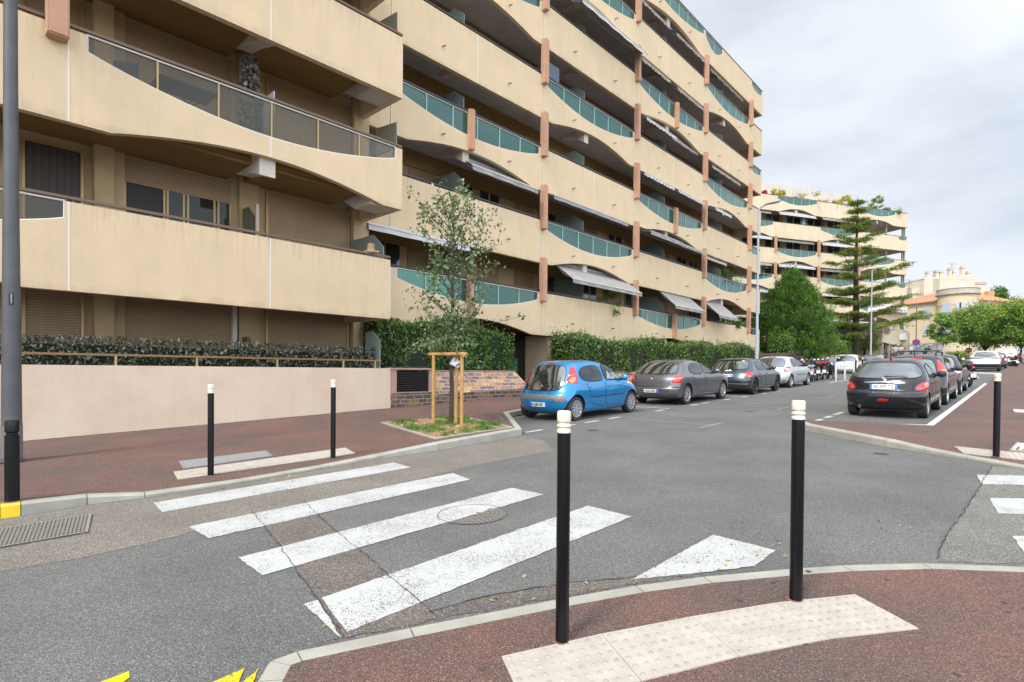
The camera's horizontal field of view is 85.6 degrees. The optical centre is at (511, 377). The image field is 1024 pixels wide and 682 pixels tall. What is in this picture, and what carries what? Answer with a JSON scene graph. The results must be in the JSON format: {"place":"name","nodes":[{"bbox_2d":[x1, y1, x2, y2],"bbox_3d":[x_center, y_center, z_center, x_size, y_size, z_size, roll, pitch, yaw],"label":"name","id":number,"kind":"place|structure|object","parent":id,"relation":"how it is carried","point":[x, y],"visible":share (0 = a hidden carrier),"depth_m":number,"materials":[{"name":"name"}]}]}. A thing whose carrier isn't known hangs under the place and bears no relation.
{"place":"outdoors","nodes":[
{"label":"outdoors","id":0,"kind":"place"},
{"bbox_2d":[113,61,138,79],"bbox_3d":[-7.651,-5.770,11.110,0.440,0.880,0.450,0,1,-11],"label":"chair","id":1,"kind":"object","parent":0,"point":[131,69],"visible":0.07,"depth_m":10.90,"materials":[{"name":"grey"}]},
{"bbox_2d":[149,73,216,105],"bbox_3d":[-6.932,-5.696,11.675,0.700,0.750,1.100,1,1,43],"label":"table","id":2,"kind":"object","parent":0,"point":[184,90],"visible":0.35,"depth_m":11.62,"materials":[{"name":"grey"}]},
{"bbox_2d":[0,397,520,501],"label":"pavement","id":3,"kind":"structure","parent":0,"point":[140,461],"depth_m":9.05,"materials":[{"name":"red asphalt"}]},
{"bbox_2d":[0,0,24,463],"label":"street lamp","id":4,"kind":"object","parent":3,"relation":"on","point":[11,378],"visible":0.93,"depth_m":7.63,"materials":[{"name":"grey metal"}]},
{"bbox_2d":[0,420,24,502],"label":"bollard","id":5,"kind":"object","parent":3,"relation":"on","point":[11,463],"visible":0.94,"depth_m":5.68,"materials":[{"name":"black metal"}]},
{"bbox_2d":[206,384,214,475],"bbox_3d":[-3.957,0.719,7.263,0.122,1.250,0.122,0,1,0],"label":"bollard","id":6,"kind":"object","parent":3,"relation":"on","point":[210,446],"visible":0.98,"depth_m":7.23,"materials":[{"name":"black metal"}]},
{"bbox_2d":[179,450,272,468],"bbox_3d":[-4.162,1.218,8.089,0.443,0.127,1.263,1,1,45],"label":"manhole cover","id":7,"kind":"object","parent":3,"relation":"on","point":[198,462],"visible":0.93,"depth_m":8.07,"materials":[{"name":"grey"}]},
{"bbox_2d":[174,448,354,479],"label":"tactile paving","id":8,"kind":"structure","parent":3,"relation":"on","point":[198,472],"depth_m":7.96,"materials":[{"name":"beige concrete"}]},
{"bbox_2d":[330,380,336,458],"bbox_3d":[-2.732,0.663,8.449,0.122,1.250,0.122,0,1,0],"label":"bollard","id":9,"kind":"object","parent":3,"relation":"on","point":[333,423],"visible":0.98,"depth_m":8.42,"materials":[{"name":"black metal"}]},
{"bbox_2d":[390,368,431,407],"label":"vent wall","id":10,"kind":"structure","parent":3,"relation":"on","point":[411,388],"depth_m":15.45,"materials":[{"name":"brick"}]},
{"bbox_2d":[387,353,427,367],"bbox_3d":[-2.959,-0.462,15.721,0.024,0.400,1.417,1,1,43],"label":"railing","id":11,"kind":"object","parent":10,"relation":"on","point":[410,366],"visible":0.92,"depth_m":15.79,"materials":[{"name":"black metal"}]},
{"bbox_2d":[359,312,516,371],"bbox_3d":[-2.315,-0.600,18.224,1.798,3.072,5.863,1,1,43],"label":"hedge","id":12,"kind":"object","parent":3,"relation":"on","point":[491,348],"visible":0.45,"depth_m":17.37,"materials":[{"name":"green plant"}]},
{"bbox_2d":[381,414,512,438],"bbox_3d":[-1.269,1.016,11.448,2.048,0.227,2.708,0,1,-34],"label":"tree bed","id":13,"kind":"object","parent":3,"relation":"on","point":[431,435],"visible":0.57,"depth_m":11.15,"materials":[{"name":"green plant"}]},
{"bbox_2d":[428,352,467,427],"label":"tree stakes","id":14,"kind":"object","parent":13,"relation":"on","point":[456,363],"visible":0.92,"depth_m":11.40,"materials":[{"name":"brown wood"}]},
{"bbox_2d":[402,178,525,423],"bbox_3d":[-1.263,-1.573,11.785,2.505,5.257,2.086,1,1,44],"label":"young tree","id":15,"kind":"object","parent":13,"relation":"in","point":[451,326],"visible":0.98,"depth_m":11.62,"materials":[{"name":"green plant"}]},
{"bbox_2d":[419,370,525,403],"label":"brick wall","id":16,"kind":"structure","parent":3,"relation":"on","point":[480,385],"depth_m":17.68,"materials":[{"name":"brown brick"}]},
{"bbox_2d":[617,372,635,381],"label":"brick wall","id":17,"kind":"structure","parent":3,"relation":"on","point":[628,374],"depth_m":24.47,"materials":[{"name":"brown brick"}]},
{"bbox_2d":[548,326,754,375],"bbox_3d":[8.975,-0.888,29.635,1.571,3.022,20.780,1,1,43],"label":"hedge","id":18,"kind":"object","parent":17,"relation":"on","point":[637,354],"visible":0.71,"depth_m":25.63,"materials":[{"name":"green plant"}]},
{"bbox_2d":[760,352,794,358],"bbox_3d":[19.084,-0.953,39.805,0.250,1.973,7.320,1,1,43],"label":"fence","id":19,"kind":"object","parent":3,"relation":"on","point":[776,354],"visible":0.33,"depth_m":39.47,"materials":[{"name":"brown"}]},
{"bbox_2d":[0,367,1023,681],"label":"road","id":20,"kind":"structure","parent":0,"point":[192,607],"depth_m":4.85,"materials":[{"name":"grey asphalt"}]},
{"bbox_2d":[0,513,91,548],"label":"drain cover","id":21,"kind":"object","parent":20,"relation":"on","point":[18,535],"visible":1,"depth_m":5.10,"materials":[{"name":"metal"}]},
{"bbox_2d":[101,671,129,681],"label":"road marking","id":22,"kind":"object","parent":20,"relation":"on","point":[122,677],"visible":1,"depth_m":2.72,"materials":[{"name":"yellow paint"}]},
{"bbox_2d":[214,669,243,681],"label":"road marking","id":23,"kind":"object","parent":20,"relation":"on","point":[234,676],"visible":1,"depth_m":2.71,"materials":[{"name":"yellow paint"}]},
{"bbox_2d":[0,436,552,570],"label":"road patch","id":24,"kind":"object","parent":20,"relation":"on","point":[119,525],"visible":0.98,"depth_m":5.92,"materials":[{"name":"grey asphalt"}]},
{"bbox_2d":[154,463,408,511],"bbox_3d":[-2.701,1.340,7.022,0.528,0.098,3.141,1,1,45],"label":"crosswalk stripe","id":25,"kind":"object","parent":24,"relation":"on","point":[186,502],"visible":1,"depth_m":6.75,"materials":[{"name":"white paint"}]},
{"bbox_2d":[253,512,344,643],"bbox_3d":[-1.836,1.420,4.371,0.152,0.027,3.125,0,1,-32],"label":"crack","id":26,"kind":"object","parent":20,"relation":"on","point":[307,584],"visible":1,"depth_m":3.71,"materials":[{"name":"grey asphalt"}]},
{"bbox_2d":[304,600,341,637],"bbox_3d":[-1.105,1.448,3.327,0.095,0.005,0.586,0,1,-40],"label":"crosswalk stripe","id":27,"kind":"object","parent":20,"relation":"on","point":[315,607],"visible":1,"depth_m":3.40,"materials":[{"name":"white paint"}]},
{"bbox_2d":[189,473,469,537],"bbox_3d":[-1.742,1.357,6.174,0.528,0.099,3.207,1,1,44],"label":"crosswalk stripe","id":28,"kind":"object","parent":20,"relation":"on","point":[230,525],"visible":1,"depth_m":5.84,"materials":[{"name":"white paint"}]},
{"bbox_2d":[263,514,438,637],"bbox_3d":[-1.540,1.415,4.461,0.592,0.039,3.182,0,1,-34],"label":"road patch","id":29,"kind":"object","parent":20,"relation":"on","point":[330,575],"visible":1,"depth_m":4.04,"materials":[{"name":"grey asphalt"}]},
{"bbox_2d":[305,502,432,612],"bbox_3d":[-1.410,1.400,4.756,0.042,0.025,3.338,0,1,-34],"label":"crack","id":30,"kind":"object","parent":20,"relation":"on","point":[375,562],"visible":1,"depth_m":4.10,"materials":[{"name":"grey asphalt"}]},
{"bbox_2d":[239,488,542,574],"bbox_3d":[-0.903,1.377,5.309,0.522,0.097,3.135,1,1,44],"label":"crosswalk stripe","id":31,"kind":"object","parent":20,"relation":"on","point":[278,559],"visible":1,"depth_m":4.95,"materials":[{"name":"white paint"}]},
{"bbox_2d":[0,375,824,518],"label":"kerb","id":32,"kind":"structure","parent":20,"relation":"on","point":[28,507],"depth_m":6.91,"materials":[{"name":"concrete"}]},
{"bbox_2d":[437,504,507,523],"bbox_3d":[-0.391,1.362,5.513,0.703,0.025,0.703,0,1,0],"label":"manhole cover","id":33,"kind":"object","parent":20,"relation":"on","point":[493,515],"visible":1,"depth_m":5.39,"materials":[{"name":"metal"}]},
{"bbox_2d":[38,436,910,639],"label":"fallen leaves","id":34,"kind":"object","parent":20,"relation":"on","point":[524,575],"visible":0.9,"depth_m":3.94,"materials":[{"name":"brown plant"}]},
{"bbox_2d":[322,506,631,631],"bbox_3d":[-0.072,1.395,4.454,0.565,0.096,3.085,1,1,44],"label":"crosswalk stripe","id":35,"kind":"object","parent":20,"relation":"on","point":[354,607],"visible":0.93,"depth_m":4.04,"materials":[{"name":"white paint"}]},
{"bbox_2d":[428,576,634,611],"bbox_3d":[0.161,1.418,3.684,1.473,0.041,0.104,0,1,-20],"label":"crack","id":36,"kind":"object","parent":20,"relation":"on","point":[524,589],"visible":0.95,"depth_m":3.68,"materials":[{"name":"grey asphalt"}]},
{"bbox_2d":[432,573,694,618],"bbox_3d":[0.394,1.419,3.710,1.910,0.052,0.242,0,1,-19],"label":"road patch","id":37,"kind":"object","parent":20,"relation":"on","point":[482,604],"visible":0.94,"depth_m":3.62,"materials":[{"name":"grey asphalt"}]},
{"bbox_2d":[520,360,635,420],"bbox_3d":[1.879,0.270,14.941,1.938,1.473,3.761,1,3,43],"label":"parked car","id":38,"kind":"object","parent":20,"relation":"on","point":[577,388],"visible":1,"depth_m":13.83,"materials":[{"name":"blue paint"}]},
{"bbox_2d":[258,563,1023,681],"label":"kerb","id":39,"kind":"structure","parent":20,"relation":"on","point":[275,670],"depth_m":3.33,"materials":[{"name":"concrete"}]},
{"bbox_2d":[631,359,727,403],"bbox_3d":[5.918,0.083,19.212,2.062,1.444,4.561,1,3,43],"label":"parked car","id":40,"kind":"object","parent":20,"relation":"on","point":[683,381],"visible":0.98,"depth_m":17.84,"materials":[{"name":"grey paint"}]},
{"bbox_2d":[634,535,774,578],"bbox_3d":[1.476,1.386,4.126,0.540,0.040,1.297,1,1,44],"label":"crosswalk stripe","id":41,"kind":"object","parent":20,"relation":"on","point":[738,554],"visible":1,"depth_m":4.22,"materials":[{"name":"white paint"}]},
{"bbox_2d":[711,357,780,393],"bbox_3d":[9.814,-0.136,23.217,2.058,1.503,4.188,1,3,43],"label":"parked car","id":42,"kind":"object","parent":20,"relation":"on","point":[752,375],"visible":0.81,"depth_m":21.87,"materials":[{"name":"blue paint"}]},
{"bbox_2d":[759,356,810,387],"bbox_3d":[13.348,-0.335,27.303,2.033,1.524,4.336,1,3,43],"label":"parked car","id":43,"kind":"object","parent":20,"relation":"on","point":[791,370],"visible":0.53,"depth_m":25.98,"materials":[{"name":"silver paint"}]},
{"bbox_2d":[801,359,815,381],"bbox_3d":[16.685,-0.386,31.055,0.741,1.320,2.010,1,1,23],"label":"scooter","id":44,"kind":"object","parent":20,"relation":"on","point":[809,362],"visible":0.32,"depth_m":30.54,"materials":[{"name":"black metal"}]},
{"bbox_2d":[810,358,823,380],"bbox_3d":[17.678,-0.445,32.283,0.741,1.320,2.235,1,1,17],"label":"scooter","id":45,"kind":"object","parent":20,"relation":"on","point":[817,365],"visible":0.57,"depth_m":31.58,"materials":[{"name":"black metal"}]},
{"bbox_2d":[814,358,829,379],"bbox_3d":[18.668,-0.502,33.533,0.742,1.320,2.235,1,1,14],"label":"scooter","id":46,"kind":"object","parent":20,"relation":"on","point":[823,366],"visible":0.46,"depth_m":32.77,"materials":[{"name":"black metal"}]},
{"bbox_2d":[824,357,839,378],"bbox_3d":[19.496,-0.552,33.843,0.742,1.320,2.010,1,1,14],"label":"scooter","id":47,"kind":"object","parent":20,"relation":"on","point":[830,368],"visible":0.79,"depth_m":33.38,"materials":[{"name":"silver metal"}]},
{"bbox_2d":[836,354,866,371],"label":"parked car","id":48,"kind":"object","parent":20,"relation":"on","point":[848,359],"visible":0.57,"depth_m":42.62,"materials":[{"name":"white paint"}]},
{"bbox_2d":[846,351,946,417],"bbox_3d":[10.133,0.101,14.565,1.981,1.622,4.019,1,3,43],"label":"parked car","id":49,"kind":"object","parent":20,"relation":"on","point":[900,384],"visible":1,"depth_m":13.31,"materials":[{"name":"black paint"}]},
{"bbox_2d":[805,421,1023,468],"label":"kerb","id":50,"kind":"structure","parent":20,"relation":"on","point":[863,437],"depth_m":9.09,"materials":[{"name":"concrete"}]},
{"bbox_2d":[891,349,962,404],"bbox_3d":[13.296,-0.100,18.010,2.032,1.702,4.561,1,3,43],"label":"parked car","id":51,"kind":"object","parent":20,"relation":"on","point":[935,362],"visible":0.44,"depth_m":16.69,"materials":[{"name":"black paint"}]},
{"bbox_2d":[911,383,987,424],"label":"bay marking","id":52,"kind":"structure","parent":20,"relation":"on","point":[944,414],"depth_m":14.28,"materials":[{"name":"white paint"}]},
{"bbox_2d":[934,353,971,393],"bbox_3d":[16.789,-0.189,21.816,2.033,1.524,4.336,1,3,43],"label":"parked car","id":53,"kind":"object","parent":20,"relation":"on","point":[954,360],"visible":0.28,"depth_m":20.45,"materials":[{"name":"black paint"}]},
{"bbox_2d":[943,351,967,360],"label":"hedge","id":54,"kind":"object","parent":20,"relation":"on","point":[961,354],"visible":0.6,"depth_m":59.90,"materials":[{"name":"green plant"}]},
{"bbox_2d":[937,465,991,557],"bbox_3d":[4.857,1.281,5.841,0.042,0.146,4.729,1,1,45],"label":"crack","id":55,"kind":"object","parent":20,"relation":"on","point":[963,512],"visible":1,"depth_m":5.40,"materials":[{"name":"grey asphalt"}]},
{"bbox_2d":[962,358,978,386],"bbox_3d":[20.287,-0.222,24.993,0.742,1.318,2.060,1,1,14],"label":"motorcycle","id":56,"kind":"object","parent":20,"relation":"on","point":[971,379],"visible":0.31,"depth_m":24.15,"materials":[{"name":"grey"}]},
{"bbox_2d":[937,466,1023,562],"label":"road patch","id":57,"kind":"object","parent":20,"relation":"on","point":[983,530],"visible":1,"depth_m":4.79,"materials":[{"name":"grey asphalt"}]},
{"bbox_2d":[977,475,1023,484],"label":"crosswalk stripe","id":58,"kind":"object","parent":57,"relation":"on","point":[1007,479],"visible":1,"depth_m":6.69,"materials":[{"name":"white paint"}]},
{"bbox_2d":[990,498,1023,513],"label":"crosswalk stripe","id":59,"kind":"object","parent":57,"relation":"on","point":[1009,505],"visible":1,"depth_m":5.56,"materials":[{"name":"white paint"}]},
{"bbox_2d":[970,351,1003,370],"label":"parked car","id":60,"kind":"object","parent":20,"relation":"on","point":[986,359],"visible":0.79,"depth_m":43.49,"materials":[{"name":"white paint"}]},
{"bbox_2d":[998,352,1009,368],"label":"parked car","id":61,"kind":"object","parent":20,"relation":"on","point":[1005,361],"visible":0.36,"depth_m":47.70,"materials":[{"name":"paint"}]},
{"bbox_2d":[996,349,1019,364],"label":"parked car","id":62,"kind":"object","parent":20,"relation":"on","point":[1011,352],"visible":0.32,"depth_m":55.82,"materials":[{"name":"white paint"}]},
{"bbox_2d":[1007,354,1021,366],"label":"motorcycle","id":63,"kind":"object","parent":20,"relation":"on","point":[1015,363],"visible":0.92,"depth_m":52.88,"materials":[{"name":"grey metal"}]},
{"bbox_2d":[282,569,1023,681],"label":"pavement","id":64,"kind":"structure","parent":0,"point":[970,629],"depth_m":2.91,"materials":[{"name":"red asphalt"}]},
{"bbox_2d":[66,396,1023,674],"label":"ground stains","id":65,"kind":"object","parent":64,"relation":"on","point":[772,582],"visible":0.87,"depth_m":3.39,"materials":[{"name":"grey"}]},
{"bbox_2d":[551,410,571,644],"bbox_3d":[0.268,0.808,2.906,0.114,1.265,0.114,0,1,0],"label":"bollard","id":66,"kind":"object","parent":64,"relation":"on","point":[561,637],"visible":0.97,"depth_m":2.88,"materials":[{"name":"black metal"}]},
{"bbox_2d":[502,594,918,681],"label":"tactile paving","id":67,"kind":"structure","parent":64,"relation":"on","point":[647,652],"depth_m":2.89,"materials":[{"name":"white concrete"}]},
{"bbox_2d":[785,400,805,602],"bbox_3d":[1.734,0.773,3.361,0.118,1.265,0.118,0,1,0],"label":"bollard","id":68,"kind":"object","parent":64,"relation":"on","point":[798,417],"visible":0.94,"depth_m":3.33,"materials":[{"name":"black metal"}]},
{"bbox_2d":[680,0,1023,353],"label":"sky","id":69,"kind":"structure","parent":0,"point":[918,105],"materials":[{"name":"white"}]},
{"bbox_2d":[805,359,1023,464],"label":"pavement","id":70,"kind":"structure","parent":0,"point":[968,422],"depth_m":10.84,"materials":[{"name":"red asphalt"}]},
{"bbox_2d":[954,446,1023,459],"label":"tactile paving","id":71,"kind":"structure","parent":70,"relation":"on","point":[988,452],"depth_m":8.08,"materials":[{"name":"beige concrete"}]},
{"bbox_2d":[991,373,1001,457],"bbox_3d":[6.945,0.567,7.920,0.128,1.250,0.128,0,1,0],"label":"bollard","id":72,"kind":"object","parent":70,"relation":"on","point":[996,414],"visible":0.96,"depth_m":7.89,"materials":[{"name":"black metal"}]},
{"bbox_3d":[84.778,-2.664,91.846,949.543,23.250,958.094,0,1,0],"label":"ground","id":73,"kind":"structure","parent":0,"visible":0},
{"bbox_2d":[0,364,390,440],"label":"garden wall","id":74,"kind":"structure","parent":73,"relation":"on","point":[59,401],"depth_m":11.13,"materials":[{"name":"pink paint"}]},
{"bbox_2d":[0,333,375,367],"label":"artificial hedge","id":75,"kind":"object","parent":74,"relation":"on","point":[104,348],"visible":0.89,"depth_m":11.49,"materials":[{"name":"green plant"}]},
{"bbox_2d":[0,331,380,367],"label":"railing","id":76,"kind":"object","parent":74,"relation":"on","point":[372,339],"visible":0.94,"depth_m":12.41,"materials":[{"name":"brown metal"}]},
{"bbox_2d":[0,0,402,352],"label":"apartment building","id":77,"kind":"structure","parent":73,"relation":"on","point":[148,211],"depth_m":12.43,"materials":[{"name":"beige paint"}]},
{"bbox_2d":[21,136,83,218],"bbox_3d":[-9.373,-3.544,11.308,0.030,2.435,0.983,1,1,43],"label":"window frame","id":78,"kind":"structure","parent":77,"relation":"in","point":[23,139],"depth_m":11.06,"materials":[{"name":"beige metal"}]},
{"bbox_2d":[25,140,80,218],"bbox_3d":[-9.381,-3.519,11.315,0.010,2.385,0.883,1,1,43],"label":"window","id":79,"kind":"structure","parent":77,"relation":"in","point":[48,168],"depth_m":11.26,"materials":[{"name":"grey glass"}]},
{"bbox_2d":[125,181,230,230],"bbox_3d":[-7.800,-3.327,13.030,0.043,1.985,2.256,1,1,43],"label":"window","id":80,"kind":"structure","parent":77,"relation":"in","point":[137,196],"depth_m":12.95,"materials":[{"name":"black glass"}]},
{"bbox_2d":[237,54,274,137],"bbox_3d":[-6.167,-6.448,13.079,1.300,2.284,0.550,1,1,43],"label":"balcony plant","id":81,"kind":"object","parent":77,"relation":"on","point":[256,115],"visible":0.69,"depth_m":13.03,"materials":[{"name":"green plant"}]},
{"bbox_2d":[347,0,762,382],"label":"apartment building","id":82,"kind":"structure","parent":73,"relation":"on","point":[588,157],"depth_m":25.21,"materials":[{"name":"beige paint"}]},
{"bbox_2d":[380,242,399,277],"bbox_3d":[-4.478,-3.662,19.415,0.043,2.115,1.258,1,1,43],"label":"window","id":83,"kind":"structure","parent":82,"relation":"in","point":[391,250],"depth_m":19.67,"materials":[{"name":"grey glass"}]},
{"bbox_2d":[478,190,498,205],"bbox_3d":[-0.967,-6.629,23.159,0.043,2.115,1.184,1,1,43],"label":"window","id":84,"kind":"structure","parent":82,"relation":"in","point":[487,196],"depth_m":23.12,"materials":[{"name":"grey glass"}]},
{"bbox_2d":[538,274,554,294],"bbox_3d":[1.631,-3.692,26.036,0.043,2.115,1.250,1,1,43],"label":"window","id":85,"kind":"structure","parent":82,"relation":"in","point":[550,280],"depth_m":26.22,"materials":[{"name":"grey glass"}]},
{"bbox_2d":[537,62,558,81],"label":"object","id":86,"kind":"object","parent":82,"relation":"on","point":[553,72],"visible":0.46,"depth_m":23.36,"materials":[{"name":"blue"}]},
{"bbox_2d":[582,284,595,301],"bbox_3d":[3.999,-3.704,28.601,0.043,2.115,1.176,1,1,43],"label":"window","id":87,"kind":"structure","parent":82,"relation":"in","point":[589,292],"depth_m":28.56,"materials":[{"name":"grey glass"}]},
{"bbox_2d":[593,289,623,315],"bbox_3d":[4.557,-3.379,26.833,1.652,1.953,1.833,0,1,0],"label":"balcony plant","id":88,"kind":"object","parent":82,"relation":"on","point":[605,293],"visible":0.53,"depth_m":26.52,"materials":[{"name":"green plant"}]},
{"bbox_2d":[624,293,631,307],"bbox_3d":[6.817,-3.718,31.666,0.043,2.115,1.386,1,1,43],"label":"window","id":89,"kind":"structure","parent":82,"relation":"in","point":[628,297],"depth_m":31.42,"materials":[{"name":"grey glass"}]},
{"bbox_2d":[719,266,744,284],"bbox_3d":[14.170,-6.510,37.723,2.408,2.208,2.785,0,1,-37],"label":"balcony plant","id":90,"kind":"object","parent":82,"relation":"on","point":[724,272],"visible":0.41,"depth_m":37.34,"materials":[{"name":"green plant"}]},
{"bbox_2d":[755,200,781,358],"bbox_3d":[14.085,-4.708,30.454,1.322,9.838,0.320,1,1,43],"label":"street lamp","id":91,"kind":"object","parent":73,"relation":"on","point":[757,312],"visible":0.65,"depth_m":30.77,"materials":[{"name":"grey metal"}]},
{"bbox_2d":[742,263,843,364],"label":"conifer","id":92,"kind":"object","parent":73,"relation":"on","point":[796,307],"visible":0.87,"depth_m":44.29,"materials":[{"name":"green plant"}]},
{"bbox_2d":[732,182,907,345],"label":"apartment building","id":93,"kind":"structure","parent":73,"relation":"on","point":[786,236],"depth_m":66.28,"materials":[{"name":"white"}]},
{"bbox_2d":[786,242,799,249],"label":"window","id":94,"kind":"structure","parent":93,"relation":"in","point":[789,245],"depth_m":66.91,"materials":[{"name":"grey glass"}]},
{"bbox_2d":[867,194,884,208],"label":"terrace plant","id":95,"kind":"object","parent":93,"relation":"on","point":[874,201],"visible":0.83,"depth_m":69.30,"materials":[{"name":"green plant"}]},
{"bbox_2d":[794,354,863,364],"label":"brick wall","id":96,"kind":"structure","parent":73,"relation":"on","point":[860,355],"depth_m":48.56,"materials":[{"name":"stone"}]},
{"bbox_2d":[767,328,860,355],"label":"hedge","id":97,"kind":"object","parent":96,"relation":"on","point":[789,345],"visible":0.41,"depth_m":43.68,"materials":[{"name":"green plant"}]},
{"bbox_2d":[821,324,851,338],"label":"shrub","id":98,"kind":"object","parent":73,"relation":"on","point":[843,331],"visible":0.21,"depth_m":58.66,"materials":[{"name":"green plant"}]},
{"bbox_2d":[859,333,882,354],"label":"shrub","id":99,"kind":"object","parent":73,"relation":"on","point":[864,346],"visible":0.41,"depth_m":59.90,"materials":[{"name":"green plant"}]},
{"bbox_2d":[820,199,940,354],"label":"cedar","id":100,"kind":"object","parent":73,"relation":"on","point":[854,315],"visible":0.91,"depth_m":57.18,"materials":[{"name":"green plant"}]},
{"bbox_2d":[859,322,909,357],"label":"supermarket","id":101,"kind":"structure","parent":73,"relation":"on","point":[890,339],"depth_m":62.77,"materials":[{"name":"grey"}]},
{"bbox_2d":[887,266,993,303],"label":"apartment block","id":102,"kind":"structure","parent":73,"relation":"on","point":[927,284],"depth_m":117.78,"materials":[{"name":"beige"}]},
{"bbox_2d":[923,312,960,350],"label":"street tree","id":103,"kind":"object","parent":73,"relation":"on","point":[942,336],"visible":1,"depth_m":65.73,"materials":[{"name":"green plant"}]},
{"bbox_2d":[891,282,1013,360],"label":"villa","id":104,"kind":"object","parent":73,"relation":"on","point":[945,300],"visible":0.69,"depth_m":90.16,"materials":[{"name":"beige paint"}]},
{"bbox_2d":[936,292,1012,351],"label":"street tree","id":105,"kind":"object","parent":73,"relation":"on","point":[968,319],"visible":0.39,"depth_m":71.49,"materials":[{"name":"green plant"}]},
{"bbox_2d":[974,293,1023,362],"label":"street tree","id":106,"kind":"object","parent":73,"relation":"on","point":[1013,334],"visible":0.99,"depth_m":65.82,"materials":[{"name":"green plant"}]},
{"bbox_2d":[990,285,1019,300],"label":"pine","id":107,"kind":"object","parent":73,"relation":"on","point":[1000,292],"visible":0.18,"depth_m":147.42,"materials":[{"name":"green plant"}]},
{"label":"raised pavement","id":108,"kind":"structure","parent":0,"visible":0},
{"bbox_2d":[870,266,886,354],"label":"street lamp","id":109,"kind":"object","parent":108,"relation":"on","point":[871,309],"visible":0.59,"depth_m":54.45,"materials":[{"name":"grey metal"}]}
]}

